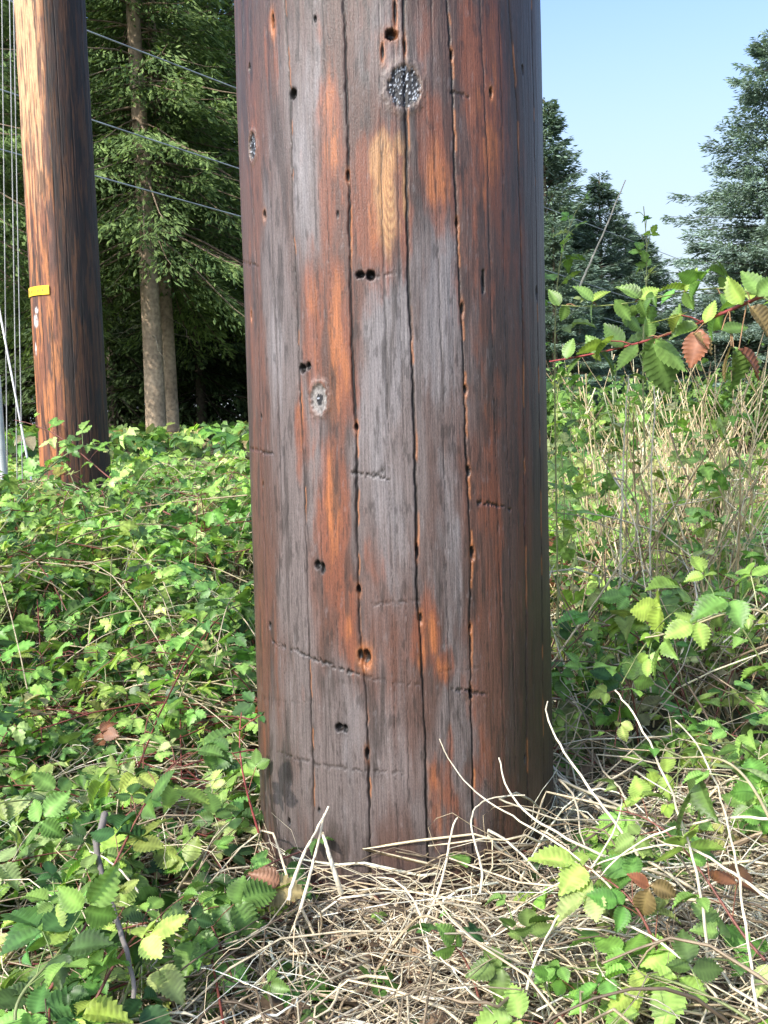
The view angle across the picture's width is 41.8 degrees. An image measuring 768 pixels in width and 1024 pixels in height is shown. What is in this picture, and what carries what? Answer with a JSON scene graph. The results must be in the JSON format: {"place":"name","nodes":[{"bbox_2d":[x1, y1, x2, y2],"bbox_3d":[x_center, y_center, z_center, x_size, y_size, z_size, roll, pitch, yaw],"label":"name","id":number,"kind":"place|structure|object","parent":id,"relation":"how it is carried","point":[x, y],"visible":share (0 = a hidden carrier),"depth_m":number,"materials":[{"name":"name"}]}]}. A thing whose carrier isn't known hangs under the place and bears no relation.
{"place":"outdoors","nodes":[
{"label":"outdoors","id":0,"kind":"place"},
{"bbox_2d":[0,434,767,1023],"bbox_3d":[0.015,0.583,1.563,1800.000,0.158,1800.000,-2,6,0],"label":"ground","id":1,"kind":"structure","parent":0,"point":[658,724],"depth_m":2.40,"materials":[{"name":"green soil"}]},
{"bbox_2d":[0,0,36,437],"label":"conifer tree","id":2,"kind":"object","parent":1,"relation":"on","point":[26,418],"visible":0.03,"depth_m":37.06,"materials":[{"name":"green plant"}]},
{"bbox_2d":[0,648,88,726],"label":"bramble plant","id":3,"kind":"object","parent":1,"relation":"on","point":[43,672],"visible":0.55,"depth_m":2.13,"materials":[{"name":"green plant"}]},
{"bbox_2d":[0,0,114,341],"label":"conifer tree","id":4,"kind":"object","parent":1,"relation":"on","point":[8,199],"visible":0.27,"depth_m":21.39,"materials":[{"name":"green plant"}]},
{"bbox_2d":[14,0,110,563],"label":"utility pole","id":5,"kind":"object","parent":1,"relation":"on","point":[64,290],"visible":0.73,"depth_m":4.76,"materials":[{"name":"brown wood"}]},
{"bbox_2d":[0,467,127,613],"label":"bramble plant","id":6,"kind":"object","parent":1,"relation":"on","point":[57,471],"visible":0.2,"depth_m":3.56,"materials":[{"name":"green plant"}]},
{"bbox_2d":[0,828,129,893],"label":"bramble plant","id":7,"kind":"object","parent":1,"relation":"on","point":[10,870],"visible":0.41,"depth_m":1.34,"materials":[{"name":"green plant"}]},
{"bbox_2d":[0,507,133,640],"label":"bramble plant","id":8,"kind":"object","parent":1,"relation":"on","point":[51,535],"visible":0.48,"depth_m":2.82,"materials":[{"name":"green plant"}]},
{"bbox_2d":[0,0,144,383],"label":"conifer tree","id":9,"kind":"object","parent":1,"relation":"on","point":[27,353],"visible":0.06,"depth_m":25.53,"materials":[{"name":"green plant"}]},
{"bbox_2d":[0,721,162,904],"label":"bramble plant","id":10,"kind":"object","parent":1,"relation":"on","point":[115,780],"visible":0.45,"depth_m":1.56,"materials":[{"name":"green plant"}]},
{"bbox_2d":[3,482,164,641],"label":"bramble plant","id":11,"kind":"object","parent":1,"relation":"on","point":[69,504],"visible":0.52,"depth_m":3.05,"materials":[{"name":"green plant"}]},
{"bbox_2d":[0,703,175,884],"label":"bramble plant","id":12,"kind":"object","parent":1,"relation":"on","point":[110,733],"visible":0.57,"depth_m":1.86,"materials":[{"name":"green plant"}]},
{"bbox_2d":[0,733,177,826],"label":"bramble plant","id":13,"kind":"object","parent":1,"relation":"on","point":[14,775],"visible":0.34,"depth_m":1.78,"materials":[{"name":"green plant"}]},
{"bbox_2d":[0,624,189,726],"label":"bramble plant","id":14,"kind":"object","parent":1,"relation":"on","point":[11,645],"visible":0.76,"depth_m":2.20,"materials":[{"name":"green plant"}]},
{"bbox_2d":[0,454,192,596],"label":"bramble plant","id":15,"kind":"object","parent":1,"relation":"on","point":[139,472],"visible":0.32,"depth_m":3.86,"materials":[{"name":"green plant"}]},
{"bbox_2d":[0,516,201,660],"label":"bramble plant","id":16,"kind":"object","parent":1,"relation":"on","point":[76,574],"visible":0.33,"depth_m":2.79,"materials":[{"name":"green plant"}]},
{"bbox_2d":[0,540,228,691],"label":"bramble plant","id":17,"kind":"object","parent":1,"relation":"on","point":[146,586],"visible":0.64,"depth_m":2.48,"materials":[{"name":"green plant"}]},
{"bbox_2d":[0,653,237,787],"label":"bramble plant","id":18,"kind":"object","parent":1,"relation":"on","point":[33,741],"visible":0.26,"depth_m":1.94,"materials":[{"name":"green plant"}]},
{"bbox_2d":[0,0,242,445],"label":"conifer tree","id":19,"kind":"object","parent":1,"relation":"on","point":[115,417],"visible":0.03,"depth_m":31.88,"materials":[{"name":"green plant"}]},
{"bbox_2d":[0,0,244,448],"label":"conifer tree","id":20,"kind":"object","parent":1,"relation":"on","point":[168,346],"visible":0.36,"depth_m":24.11,"materials":[{"name":"green plant"}]},
{"bbox_2d":[0,0,245,449],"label":"conifer tree","id":21,"kind":"object","parent":1,"relation":"on","point":[147,239],"visible":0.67,"depth_m":22.96,"materials":[{"name":"green plant"}]},
{"bbox_2d":[0,635,247,766],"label":"bramble plant","id":22,"kind":"object","parent":1,"relation":"on","point":[20,728],"visible":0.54,"depth_m":1.97,"materials":[{"name":"green plant"}]},
{"bbox_2d":[0,525,252,646],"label":"bramble plant","id":23,"kind":"object","parent":1,"relation":"on","point":[134,566],"visible":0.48,"depth_m":2.64,"materials":[{"name":"green plant"}]},
{"bbox_2d":[14,508,232,577],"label":"bramble plant","id":24,"kind":"object","parent":23,"relation":"on","point":[179,518],"visible":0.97,"depth_m":2.66,"materials":[{"name":"green plant"}]},
{"bbox_2d":[0,631,256,807],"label":"bramble plant","id":25,"kind":"object","parent":1,"relation":"on","point":[74,684],"visible":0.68,"depth_m":2.00,"materials":[{"name":"green plant"}]},
{"bbox_2d":[4,562,256,701],"bbox_3d":[-0.267,0.314,2.419,1.151,0.388,0.691,-6,7,-39],"label":"bramble plant","id":26,"kind":"object","parent":1,"relation":"on","point":[247,608],"visible":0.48,"depth_m":2.24,"materials":[{"name":"green plant"}]},
{"bbox_2d":[40,455,224,605],"bbox_3d":[-0.949,0.109,3.550,0.645,0.613,0.778,-6,7,-39],"label":"bramble plant","id":27,"kind":"object","parent":1,"relation":"on","point":[159,463],"visible":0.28,"depth_m":3.42,"materials":[{"name":"green plant"}]},
{"bbox_2d":[49,728,240,991],"bbox_3d":[-0.285,0.395,1.198,0.128,0.198,0.342,0,6,17],"label":"bramble plant","id":28,"kind":"object","parent":1,"relation":"on","point":[171,795],"visible":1,"depth_m":1.21,"materials":[{"name":"green plant"}]},
{"bbox_2d":[92,811,135,997],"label":"fallen branch","id":29,"kind":"object","parent":28,"relation":"on","point":[101,824],"visible":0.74,"depth_m":1.08,"materials":[{"name":"wood"}]},
{"bbox_2d":[46,526,255,692],"bbox_3d":[-0.316,0.259,2.644,0.980,0.455,0.773,-1,6,9],"label":"bramble plant","id":30,"kind":"object","parent":1,"relation":"on","point":[112,596],"visible":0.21,"depth_m":2.51,"materials":[{"name":"green plant"}]},
{"bbox_2d":[54,586,257,717],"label":"bramble plant","id":31,"kind":"object","parent":1,"relation":"on","point":[175,654],"visible":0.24,"depth_m":2.19,"materials":[{"name":"green plant"}]},
{"bbox_2d":[56,580,257,733],"bbox_3d":[-0.265,0.361,2.059,0.796,0.362,1.037,-3,6,-17],"label":"bramble plant","id":32,"kind":"object","parent":1,"relation":"on","point":[204,591],"visible":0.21,"depth_m":2.08,"materials":[{"name":"green plant"}]},
{"bbox_2d":[0,791,329,1023],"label":"bramble plant","id":33,"kind":"object","parent":1,"relation":"on","point":[53,805],"visible":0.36,"depth_m":1.26,"materials":[{"name":"green plant"}]},
{"bbox_2d":[247,866,306,907],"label":"dead leaf","id":34,"kind":"object","parent":33,"relation":"on","point":[272,877],"visible":0.8,"depth_m":1.25,"materials":[{"name":"brown plant"}]},
{"bbox_2d":[104,0,247,437],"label":"conifer tree","id":35,"kind":"object","parent":1,"relation":"on","point":[200,389],"visible":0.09,"depth_m":31.35,"materials":[{"name":"green plant"}]},
{"bbox_2d":[115,0,245,354],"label":"conifer tree","id":36,"kind":"object","parent":1,"relation":"on","point":[204,129],"visible":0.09,"depth_m":27.67,"materials":[{"name":"green plant"}]},
{"bbox_2d":[119,477,252,649],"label":"bramble plant","id":37,"kind":"object","parent":1,"relation":"on","point":[215,515],"visible":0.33,"depth_m":2.87,"materials":[{"name":"green plant"}]},
{"bbox_2d":[137,460,245,563],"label":"bramble plant","id":38,"kind":"object","parent":1,"relation":"on","point":[166,479],"visible":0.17,"depth_m":3.90,"materials":[{"name":"green plant"}]},
{"bbox_2d":[0,740,396,942],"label":"bramble plant","id":39,"kind":"object","parent":1,"relation":"on","point":[44,781],"visible":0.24,"depth_m":1.57,"materials":[{"name":"green plant"}]},
{"bbox_2d":[0,784,429,1023],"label":"bramble plant","id":40,"kind":"object","parent":1,"relation":"on","point":[105,1009],"visible":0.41,"depth_m":1.12,"materials":[{"name":"green plant"}]},
{"bbox_2d":[0,861,120,1019],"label":"bramble plant","id":41,"kind":"object","parent":40,"relation":"on","point":[59,921],"visible":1,"depth_m":1.04,"materials":[{"name":"green plant"}]},
{"bbox_2d":[77,881,213,997],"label":"bramble plant","id":42,"kind":"object","parent":40,"relation":"on","point":[150,947],"visible":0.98,"depth_m":1.08,"materials":[{"name":"green plant"}]},
{"bbox_2d":[186,463,251,563],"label":"bramble plant","id":43,"kind":"object","parent":1,"relation":"on","point":[223,470],"visible":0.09,"depth_m":3.10,"materials":[{"name":"green plant"}]},
{"bbox_2d":[0,791,542,1023],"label":"bramble plant","id":44,"kind":"object","parent":1,"relation":"on","point":[241,899],"visible":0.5,"depth_m":1.21,"materials":[{"name":"green plant"}]},
{"bbox_2d":[0,458,574,808],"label":"bramble undergrowth","id":45,"kind":"object","parent":1,"relation":"on","point":[28,625],"visible":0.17,"depth_m":2.85,"materials":[{"name":"green plant"}]},
{"bbox_2d":[1,420,131,524],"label":"bramble plant","id":46,"kind":"object","parent":45,"relation":"on","point":[31,467],"visible":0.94,"depth_m":3.40,"materials":[{"name":"green plant"}]},
{"bbox_2d":[15,413,191,523],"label":"bramble plant","id":47,"kind":"object","parent":45,"relation":"on","point":[53,422],"visible":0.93,"depth_m":3.57,"materials":[{"name":"green plant"}]},
{"bbox_2d":[20,492,247,544],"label":"bramble plant","id":48,"kind":"object","parent":45,"relation":"on","point":[99,515],"visible":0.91,"depth_m":2.94,"materials":[{"name":"green plant"}]},
{"bbox_2d":[0,625,733,1023],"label":"bramble undergrowth","id":49,"kind":"object","parent":1,"relation":"on","point":[180,733],"visible":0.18,"depth_m":1.90,"materials":[{"name":"green plant"}]},
{"bbox_2d":[0,671,767,1023],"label":"dry grass","id":50,"kind":"structure","parent":1,"relation":"on","point":[334,911],"depth_m":1.22,"materials":[{"name":"plant"}]},
{"bbox_2d":[212,712,269,832],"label":"bramble plant","id":51,"kind":"object","parent":50,"relation":"on","point":[256,755],"visible":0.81,"depth_m":1.42,"materials":[{"name":"green plant"}]},
{"bbox_2d":[534,928,750,1021],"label":"bramble plant","id":52,"kind":"object","parent":50,"relation":"on","point":[703,970],"visible":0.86,"depth_m":1.01,"materials":[{"name":"green plant"}]},
{"bbox_2d":[549,271,767,393],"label":"bramble plant","id":53,"kind":"object","parent":50,"relation":"on","point":[662,363],"visible":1,"depth_m":1.11,"materials":[{"name":"green plant"}]},
{"bbox_2d":[548,259,767,331],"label":"bramble plant","id":54,"kind":"object","parent":53,"relation":"attached to","point":[646,295],"visible":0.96,"depth_m":1.17,"materials":[{"name":"green plant"}]},
{"bbox_2d":[614,690,708,990],"bbox_3d":[0.292,0.349,1.073,0.017,0.302,0.115,-7,8,-43],"label":"dry stalk","id":55,"kind":"object","parent":50,"relation":"on","point":[691,855],"visible":0.88,"depth_m":1.04,"materials":[{"name":"plant"}]},
{"bbox_2d":[640,562,767,680],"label":"bramble plant","id":56,"kind":"object","parent":50,"relation":"on","point":[711,604],"visible":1,"depth_m":1.04,"materials":[{"name":"green plant"}]},
{"bbox_2d":[675,720,758,1012],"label":"dry stalk","id":57,"kind":"object","parent":50,"relation":"on","point":[743,914],"visible":1,"depth_m":0.99,"materials":[{"name":"plant"}]},
{"bbox_2d":[4,406,767,469],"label":"fern undergrowth","id":58,"kind":"object","parent":1,"relation":"on","point":[232,435],"visible":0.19,"depth_m":18.40,"materials":[{"name":"green plant"}]},
{"bbox_2d":[6,441,767,507],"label":"bramble undergrowth","id":59,"kind":"object","parent":1,"relation":"on","point":[213,463],"visible":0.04,"depth_m":12.33,"materials":[{"name":"green plant"}]},
{"bbox_2d":[234,0,553,936],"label":"utility pole","id":60,"kind":"object","parent":1,"relation":"on","point":[392,212],"visible":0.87,"depth_m":1.31,"materials":[{"name":"brown wood"}]},
{"bbox_2d":[406,910,511,1005],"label":"bramble plant","id":61,"kind":"object","parent":1,"relation":"on","point":[448,951],"visible":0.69,"depth_m":1.09,"materials":[{"name":"green plant"}]},
{"bbox_2d":[175,452,767,842],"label":"bramble undergrowth","id":62,"kind":"object","parent":1,"relation":"on","point":[566,731],"visible":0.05,"depth_m":2.26,"materials":[{"name":"green plant"}]},
{"bbox_2d":[585,365,633,644],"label":"bramble plant","id":63,"kind":"object","parent":62,"relation":"on","point":[609,483],"visible":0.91,"depth_m":2.30,"materials":[{"name":"green plant"}]},
{"bbox_2d":[614,395,641,580],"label":"bramble plant","id":64,"kind":"object","parent":62,"relation":"on","point":[629,464],"visible":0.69,"depth_m":2.50,"materials":[{"name":"green plant"}]},
{"bbox_2d":[465,892,560,1005],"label":"bramble plant","id":65,"kind":"object","parent":1,"relation":"on","point":[533,923],"visible":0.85,"depth_m":1.07,"materials":[{"name":"green plant"}]},
{"bbox_2d":[545,190,596,670],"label":"bramble plant","id":66,"kind":"object","parent":1,"relation":"on","point":[567,264],"visible":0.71,"depth_m":1.89,"materials":[{"name":"green plant"}]},
{"bbox_2d":[542,97,633,391],"bbox_3d":[4.434,-6.314,27.524,5.859,9.957,5.667,-3,6,-19],"label":"conifer tree","id":67,"kind":"object","parent":1,"relation":"on","point":[555,162],"visible":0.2,"depth_m":26.90,"materials":[{"name":"green plant"}]},
{"bbox_2d":[544,223,633,409],"bbox_3d":[4.025,-4.006,23.760,3.851,5.498,3.982,-4,6,-27],"label":"conifer tree","id":68,"kind":"object","parent":1,"relation":"on","point":[551,244],"visible":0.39,"depth_m":23.39,"materials":[{"name":"green plant"}]},
{"bbox_2d":[546,254,644,433],"bbox_3d":[5.025,-4.034,25.758,3.435,5.059,3.322,-1,6,6],"label":"conifer tree","id":69,"kind":"object","parent":1,"relation":"on","point":[588,276],"visible":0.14,"depth_m":25.43,"materials":[{"name":"green plant"}]},
{"bbox_2d":[546,364,667,469],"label":"shrub","id":70,"kind":"object","parent":1,"relation":"on","point":[550,419],"visible":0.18,"depth_m":10.73,"materials":[{"name":"green plant"}]},
{"bbox_2d":[551,593,682,753],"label":"bramble plant","id":71,"kind":"object","parent":1,"relation":"on","point":[583,699],"visible":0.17,"depth_m":2.06,"materials":[{"name":"green plant"}]},
{"bbox_2d":[473,876,767,1023],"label":"bramble plant","id":72,"kind":"object","parent":1,"relation":"on","point":[516,1004],"visible":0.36,"depth_m":1.05,"materials":[{"name":"green plant"}]},
{"bbox_2d":[549,170,694,407],"bbox_3d":[6.361,-5.814,29.629,5.400,8.221,5.582,-7,8,-44],"label":"conifer tree","id":73,"kind":"object","parent":1,"relation":"on","point":[588,240],"visible":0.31,"depth_m":29.02,"materials":[{"name":"green plant"}]},
{"bbox_2d":[549,552,707,735],"bbox_3d":[0.449,0.301,2.308,0.622,0.397,0.498,-2,6,0],"label":"bramble plant","id":74,"kind":"object","parent":1,"relation":"on","point":[564,633],"visible":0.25,"depth_m":2.21,"materials":[{"name":"green plant"}]},
{"bbox_2d":[586,368,724,456],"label":"shrub","id":75,"kind":"object","parent":1,"relation":"on","point":[649,412],"visible":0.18,"depth_m":13.64,"materials":[{"name":"green plant"}]},
{"bbox_2d":[595,234,716,405],"bbox_3d":[7.889,-5.208,30.644,4.843,6.507,5.007,1,6,21],"label":"conifer tree","id":76,"kind":"object","parent":1,"relation":"on","point":[654,281],"visible":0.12,"depth_m":30.11,"materials":[{"name":"green plant"}]},
{"bbox_2d":[551,576,767,740],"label":"bramble plant","id":77,"kind":"object","parent":1,"relation":"on","point":[625,624],"visible":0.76,"depth_m":1.93,"materials":[{"name":"green plant"}]},
{"bbox_2d":[552,638,767,803],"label":"bramble plant","id":78,"kind":"object","parent":1,"relation":"on","point":[608,675],"visible":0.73,"depth_m":1.74,"materials":[{"name":"green plant"}]},
{"bbox_2d":[559,791,767,927],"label":"bramble plant","id":79,"kind":"object","parent":1,"relation":"on","point":[739,806],"visible":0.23,"depth_m":1.38,"materials":[{"name":"green plant"}]},
{"bbox_2d":[562,902,767,1023],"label":"bramble plant","id":80,"kind":"object","parent":1,"relation":"on","point":[655,961],"visible":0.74,"depth_m":1.03,"materials":[{"name":"green plant"}]},
{"bbox_2d":[527,845,680,985],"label":"bramble plant","id":81,"kind":"object","parent":80,"relation":"on","point":[573,875],"visible":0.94,"depth_m":1.08,"materials":[{"name":"green plant"}]},
{"bbox_2d":[593,775,765,960],"bbox_3d":[0.324,0.368,1.077,0.193,0.145,0.121,3,7,41],"label":"bramble plant","id":82,"kind":"object","parent":1,"relation":"on","point":[638,787],"visible":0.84,"depth_m":1.07,"materials":[{"name":"green plant"}]},
{"bbox_2d":[598,556,767,857],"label":"bramble plant","id":83,"kind":"object","parent":1,"relation":"on","point":[646,609],"visible":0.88,"depth_m":1.44,"materials":[{"name":"green plant"}]},
{"bbox_2d":[621,711,767,865],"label":"bramble plant","id":84,"kind":"object","parent":1,"relation":"on","point":[762,753],"visible":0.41,"depth_m":1.58,"materials":[{"name":"green plant"}]},
{"bbox_2d":[638,742,767,840],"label":"bramble plant","id":85,"kind":"object","parent":1,"relation":"on","point":[750,772],"visible":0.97,"depth_m":1.02,"materials":[{"name":"green plant"}]},
{"bbox_2d":[646,339,767,455],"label":"shrub","id":86,"kind":"object","parent":1,"relation":"on","point":[722,397],"visible":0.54,"depth_m":11.76,"materials":[{"name":"green plant"}]},
{"bbox_2d":[648,29,767,431],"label":"conifer tree","id":87,"kind":"object","parent":1,"relation":"on","point":[742,197],"visible":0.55,"depth_m":30.83,"materials":[{"name":"green plant"}]},
{"bbox_2d":[665,550,767,684],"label":"bramble plant","id":88,"kind":"object","parent":1,"relation":"on","point":[748,624],"visible":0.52,"depth_m":2.01,"materials":[{"name":"green plant"}]},
{"bbox_2d":[682,538,767,710],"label":"bramble plant","id":89,"kind":"object","parent":1,"relation":"on","point":[722,570],"visible":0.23,"depth_m":2.49,"materials":[{"name":"green plant"}]},
{"bbox_2d":[698,714,767,833],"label":"bramble plant","id":90,"kind":"object","parent":1,"relation":"on","point":[757,810],"visible":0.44,"depth_m":1.41,"materials":[{"name":"green plant"}]},
{"bbox_2d":[711,201,767,407],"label":"conifer tree","id":91,"kind":"object","parent":1,"relation":"on","point":[755,327],"visible":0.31,"depth_m":29.99,"materials":[{"name":"green plant"}]},
{"bbox_2d":[9,0,767,425],"label":"sky","id":92,"kind":"structure","parent":0,"point":[639,84],"materials":[{"name":"blue"}]},
{"bbox_2d":[547,362,573,509],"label":"bramble plant","id":93,"kind":"object","parent":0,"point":[562,397],"visible":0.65,"depth_m":2.39,"materials":[{"name":"green plant"}]},
{"bbox_2d":[546,331,767,824],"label":"dry grass field","id":94,"kind":"structure","parent":0,"point":[738,527],"depth_m":2.51,"materials":[{"name":"plant"}]},
{"bbox_2d":[548,432,580,614],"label":"bramble plant","id":95,"kind":"object","parent":94,"relation":"on","point":[564,552],"visible":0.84,"depth_m":2.11,"materials":[{"name":"green plant"}]},
{"bbox_2d":[552,374,590,599],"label":"bramble plant","id":96,"kind":"object","parent":94,"relation":"on","point":[572,471],"visible":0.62,"depth_m":2.20,"materials":[{"name":"green plant"}]},
{"bbox_2d":[569,395,597,554],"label":"bramble plant","id":97,"kind":"object","parent":94,"relation":"on","point":[578,410],"visible":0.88,"depth_m":2.60,"materials":[{"name":"green plant"}]},
{"bbox_2d":[624,206,659,464],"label":"bramble plant","id":98,"kind":"object","parent":94,"relation":"on","point":[639,335],"visible":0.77,"depth_m":2.08,"materials":[{"name":"green plant"}]},
{"bbox_2d":[636,380,667,591],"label":"bramble plant","id":99,"kind":"object","parent":94,"relation":"on","point":[658,474],"visible":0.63,"depth_m":2.71,"materials":[{"name":"green plant"}]},
{"bbox_2d":[662,382,693,569],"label":"bramble plant","id":100,"kind":"object","parent":94,"relation":"on","point":[682,422],"visible":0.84,"depth_m":2.51,"materials":[{"name":"green plant"}]},
{"bbox_2d":[680,432,722,593],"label":"bramble plant","id":101,"kind":"object","parent":94,"relation":"on","point":[702,473],"visible":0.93,"depth_m":2.31,"materials":[{"name":"green plant"}]},
{"bbox_2d":[707,400,754,569],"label":"bramble plant","id":102,"kind":"object","parent":94,"relation":"on","point":[721,423],"visible":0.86,"depth_m":2.40,"materials":[{"name":"green plant"}]},
{"bbox_2d":[722,435,767,593],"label":"bramble plant","id":103,"kind":"object","parent":94,"relation":"on","point":[762,444],"visible":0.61,"depth_m":2.60,"materials":[{"name":"green plant"}]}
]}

